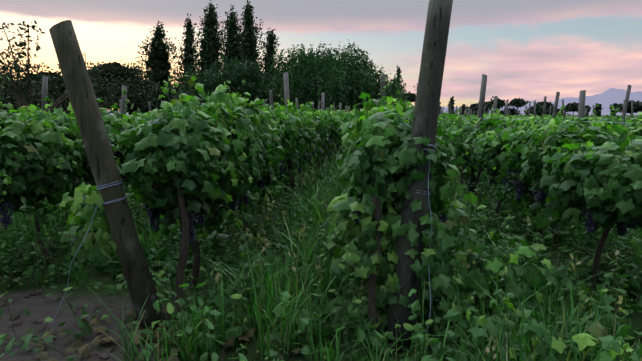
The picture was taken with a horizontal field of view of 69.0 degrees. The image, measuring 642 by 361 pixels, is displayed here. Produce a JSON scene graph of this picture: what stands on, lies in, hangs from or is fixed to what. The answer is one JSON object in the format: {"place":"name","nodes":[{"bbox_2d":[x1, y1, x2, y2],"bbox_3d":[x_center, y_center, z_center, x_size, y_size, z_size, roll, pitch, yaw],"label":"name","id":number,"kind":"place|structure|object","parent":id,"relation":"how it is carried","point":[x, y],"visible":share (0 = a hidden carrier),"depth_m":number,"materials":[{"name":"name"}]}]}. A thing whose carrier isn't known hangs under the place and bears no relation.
{"place":"outdoors","nodes":[
{"label":"outdoors","id":0,"kind":"place"},
{"bbox_2d":[0,115,641,360],"bbox_3d":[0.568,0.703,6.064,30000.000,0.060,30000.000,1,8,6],"label":"ground","id":1,"kind":"structure","parent":0,"point":[40,307],"depth_m":3.76,"materials":[{"name":"brown soil"}]},
{"bbox_2d":[0,64,50,96],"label":"round tree","id":2,"kind":"object","parent":1,"relation":"on","point":[19,84],"visible":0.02,"depth_m":56.44,"materials":[{"name":"green plant"}]},
{"bbox_2d":[0,84,53,115],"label":"round tree","id":3,"kind":"object","parent":1,"relation":"on","point":[12,100],"visible":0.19,"depth_m":44.07,"materials":[{"name":"green plant"}]},
{"bbox_2d":[0,20,107,115],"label":"sparse tree","id":4,"kind":"object","parent":1,"relation":"on","point":[12,86],"visible":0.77,"depth_m":12.31,"materials":[{"name":"green plant"}]},
{"bbox_2d":[15,70,100,103],"bbox_3d":[-39.467,-12.131,65.784,17.697,8.907,15.203,-3,8,-19],"label":"round tree","id":5,"kind":"object","parent":1,"relation":"on","point":[45,73],"depth_m":64.93,"materials":[{"name":"green plant"}]},
{"bbox_2d":[0,53,120,115],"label":"sparse tree","id":6,"kind":"object","parent":1,"relation":"on","point":[58,93],"visible":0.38,"depth_m":14.39,"materials":[{"name":"green plant"}]},
{"bbox_2d":[35,84,111,111],"bbox_3d":[-28.661,-8.305,51.932,9.367,5.120,10.284,1,8,6],"label":"round tree","id":7,"kind":"object","parent":1,"relation":"on","point":[62,90],"visible":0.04,"depth_m":50.15,"materials":[{"name":"green plant"}]},
{"bbox_2d":[0,76,148,195],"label":"vine row","id":8,"kind":"object","parent":1,"relation":"on","point":[32,108],"visible":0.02,"depth_m":6.96,"materials":[{"name":"green plant"}]},
{"bbox_2d":[60,71,118,114],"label":"round tree","id":9,"kind":"object","parent":1,"relation":"on","point":[99,86],"visible":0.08,"depth_m":73.93,"materials":[{"name":"green plant"}]},
{"bbox_2d":[89,59,156,111],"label":"round tree","id":10,"kind":"object","parent":1,"relation":"on","point":[116,71],"visible":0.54,"depth_m":80.13,"materials":[{"name":"green plant"}]},
{"bbox_2d":[0,89,252,269],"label":"vine row","id":11,"kind":"object","parent":1,"relation":"on","point":[43,155],"visible":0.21,"depth_m":4.27,"materials":[{"name":"green plant"}]},
{"bbox_2d":[97,76,162,114],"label":"round tree","id":12,"kind":"object","parent":1,"relation":"on","point":[137,89],"visible":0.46,"depth_m":70.80,"materials":[{"name":"green plant"}]},
{"bbox_2d":[130,20,193,87],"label":"poplar tree","id":13,"kind":"object","parent":1,"relation":"on","point":[157,63],"visible":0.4,"depth_m":98.06,"materials":[{"name":"green plant"}]},
{"bbox_2d":[127,83,200,112],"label":"round tree","id":14,"kind":"object","parent":1,"relation":"on","point":[153,97],"visible":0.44,"depth_m":68.93,"materials":[{"name":"green plant"}]},
{"bbox_2d":[170,13,199,82],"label":"poplar tree","id":15,"kind":"object","parent":1,"relation":"on","point":[187,52],"visible":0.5,"depth_m":103.92,"materials":[{"name":"green plant"}]},
{"bbox_2d":[168,64,235,104],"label":"willow tree","id":16,"kind":"object","parent":1,"relation":"on","point":[205,80],"visible":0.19,"depth_m":80.86,"materials":[{"name":"green plant"}]},
{"bbox_2d":[171,0,235,80],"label":"poplar tree","id":17,"kind":"object","parent":1,"relation":"on","point":[209,52],"visible":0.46,"depth_m":96.54,"materials":[{"name":"green plant"}]},
{"bbox_2d":[216,4,259,71],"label":"poplar tree","id":18,"kind":"object","parent":1,"relation":"on","point":[232,33],"visible":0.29,"depth_m":99.69,"materials":[{"name":"green plant"}]},
{"bbox_2d":[205,55,276,105],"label":"willow tree","id":19,"kind":"object","parent":1,"relation":"on","point":[235,75],"visible":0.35,"depth_m":85.06,"materials":[{"name":"green plant"}]},
{"bbox_2d":[238,0,269,77],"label":"poplar tree","id":20,"kind":"object","parent":1,"relation":"on","point":[249,28],"visible":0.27,"depth_m":104.02,"materials":[{"name":"green plant"}]},
{"bbox_2d":[262,68,277,102],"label":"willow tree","id":21,"kind":"object","parent":1,"relation":"on","point":[267,74],"depth_m":92.18,"materials":[{"name":"green plant"}]},
{"bbox_2d":[260,28,281,73],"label":"poplar tree","id":22,"kind":"object","parent":1,"relation":"on","point":[271,49],"visible":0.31,"depth_m":107.70,"materials":[{"name":"green plant"}]},
{"bbox_2d":[0,149,641,360],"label":"weeds","id":23,"kind":"object","parent":1,"relation":"on","point":[381,229],"visible":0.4,"depth_m":3.20,"materials":[{"name":"green plant"}]},
{"bbox_2d":[0,144,641,360],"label":"grass","id":24,"kind":"structure","parent":1,"relation":"on","point":[273,295],"depth_m":3.63,"materials":[{"name":"green plant"}]},
{"bbox_2d":[248,41,408,111],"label":"willow tree","id":25,"kind":"object","parent":1,"relation":"on","point":[312,77],"visible":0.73,"depth_m":79.98,"materials":[{"name":"green plant"}]},
{"bbox_2d":[27,0,641,352],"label":"trellis posts","id":26,"kind":"object","parent":1,"relation":"on","point":[102,161],"visible":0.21,"depth_m":3.15,"materials":[{"name":"brown wood"}]},
{"bbox_2d":[52,119,641,349],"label":"trellis wires","id":27,"kind":"object","parent":26,"relation":"attached to","point":[164,194],"visible":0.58,"depth_m":3.18,"materials":[{"name":"grey metal"}]},
{"bbox_2d":[111,75,641,290],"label":"vine row","id":28,"kind":"object","parent":1,"relation":"on","point":[217,150],"depth_m":4.04,"materials":[{"name":"green plant"}]},
{"bbox_2d":[394,65,408,101],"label":"poplar tree","id":29,"kind":"object","parent":1,"relation":"on","point":[398,73],"visible":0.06,"depth_m":154.11,"materials":[{"name":"green plant"}]},
{"bbox_2d":[403,91,415,106],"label":"round tree","id":30,"kind":"object","parent":1,"relation":"on","point":[411,97],"visible":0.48,"depth_m":157.61,"materials":[{"name":"green plant"}]},
{"bbox_2d":[335,73,492,264],"bbox_3d":[5.349,-6.176,46.845,1.556,2.286,89.133,1,8,6],"label":"vine row","id":31,"kind":"object","parent":1,"relation":"on","point":[382,155],"visible":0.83,"depth_m":3.19,"materials":[{"name":"green plant"}]},
{"bbox_2d":[447,96,454,113],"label":"poplar tree","id":32,"kind":"object","parent":1,"relation":"on","point":[451,101],"visible":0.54,"depth_m":424.55,"materials":[{"name":"green plant"}]},
{"bbox_2d":[459,104,467,114],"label":"poplar tree","id":33,"kind":"object","parent":1,"relation":"on","point":[463,106],"visible":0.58,"depth_m":410.12,"materials":[{"name":"green plant"}]},
{"bbox_2d":[465,102,489,114],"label":"round tree","id":34,"kind":"object","parent":1,"relation":"on","point":[473,109],"visible":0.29,"depth_m":448.16,"materials":[{"name":"green plant"}]},
{"bbox_2d":[472,101,490,110],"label":"round tree","id":35,"kind":"object","parent":1,"relation":"on","point":[477,105],"visible":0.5,"depth_m":442.57,"materials":[{"name":"green plant"}]},
{"bbox_2d":[485,96,506,108],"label":"round tree","id":36,"kind":"object","parent":1,"relation":"on","point":[501,103],"visible":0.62,"depth_m":386.77,"materials":[{"name":"green plant"}]},
{"bbox_2d":[497,107,522,115],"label":"round tree","id":37,"kind":"object","parent":1,"relation":"on","point":[513,111],"visible":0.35,"depth_m":405.15,"materials":[{"name":"green plant"}]},
{"bbox_2d":[508,98,528,114],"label":"round tree","id":38,"kind":"object","parent":1,"relation":"on","point":[517,103],"visible":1,"depth_m":390.94,"materials":[{"name":"green plant"}]},
{"bbox_2d":[441,112,627,124],"bbox_3d":[12.286,-5.749,46.138,1.534,1.643,88.892,1,8,6],"label":"vine row","id":39,"kind":"object","parent":1,"relation":"on","point":[539,119],"depth_m":19.30,"materials":[{"name":"green plant"}]},
{"bbox_2d":[524,105,547,116],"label":"round tree","id":40,"kind":"object","parent":1,"relation":"on","point":[539,110],"visible":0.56,"depth_m":364.14,"materials":[{"name":"green plant"}]},
{"bbox_2d":[438,105,641,225],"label":"vine row","id":41,"kind":"object","parent":1,"relation":"on","point":[634,132],"depth_m":7.64,"materials":[{"name":"green plant"}]},
{"bbox_2d":[439,112,641,118],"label":"vine row","id":42,"kind":"object","parent":1,"relation":"on","point":[639,113],"depth_m":24.93,"materials":[{"name":"green plant"}]},
{"bbox_2d":[446,114,641,120],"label":"vine row","id":43,"kind":"object","parent":1,"relation":"on","point":[560,117],"depth_m":22.89,"materials":[{"name":"green plant"}]},
{"bbox_2d":[449,104,641,131],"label":"vine row","id":44,"kind":"object","parent":1,"relation":"on","point":[625,123],"depth_m":11.53,"materials":[{"name":"green plant"}]},
{"bbox_2d":[536,100,559,109],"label":"round tree","id":45,"kind":"object","parent":1,"relation":"on","point":[548,104],"visible":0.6,"depth_m":424.99,"materials":[{"name":"green plant"}]},
{"bbox_2d":[547,107,569,115],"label":"round tree","id":46,"kind":"object","parent":1,"relation":"on","point":[552,108],"visible":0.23,"depth_m":416.78,"materials":[{"name":"green plant"}]},
{"bbox_2d":[564,102,578,114],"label":"round tree","id":47,"kind":"object","parent":1,"relation":"on","point":[572,107],"visible":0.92,"depth_m":435.57,"materials":[{"name":"green plant"}]},
{"bbox_2d":[508,114,641,119],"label":"vine row","id":48,"kind":"object","parent":1,"relation":"on","point":[574,117],"visible":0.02,"depth_m":24.30,"materials":[{"name":"green plant"}]},
{"bbox_2d":[585,105,591,115],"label":"poplar tree","id":49,"kind":"object","parent":1,"relation":"on","point":[589,108],"visible":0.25,"depth_m":384.27,"materials":[{"name":"green plant"}]},
{"bbox_2d":[591,103,603,116],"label":"poplar tree","id":50,"kind":"object","parent":1,"relation":"on","point":[598,109],"visible":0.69,"depth_m":426.82,"materials":[{"name":"green plant"}]},
{"bbox_2d":[606,103,620,116],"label":"poplar tree","id":51,"kind":"object","parent":1,"relation":"on","point":[616,105],"visible":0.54,"depth_m":389.71,"materials":[{"name":"green plant"}]},
{"bbox_2d":[619,100,641,114],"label":"round tree","id":52,"kind":"object","parent":1,"relation":"on","point":[637,106],"visible":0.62,"depth_m":396.34,"materials":[{"name":"green plant"}]},
{"bbox_2d":[0,0,641,110],"label":"sky","id":53,"kind":"structure","parent":0,"point":[529,50],"materials":[{"name":"pink"}]},
{"bbox_2d":[108,88,641,114],"bbox_3d":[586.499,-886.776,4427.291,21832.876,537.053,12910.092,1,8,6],"label":"mountains","id":54,"kind":"structure","parent":0,"point":[607,98],"depth_m":8804.30,"materials":[{"name":"stone"}]}
]}

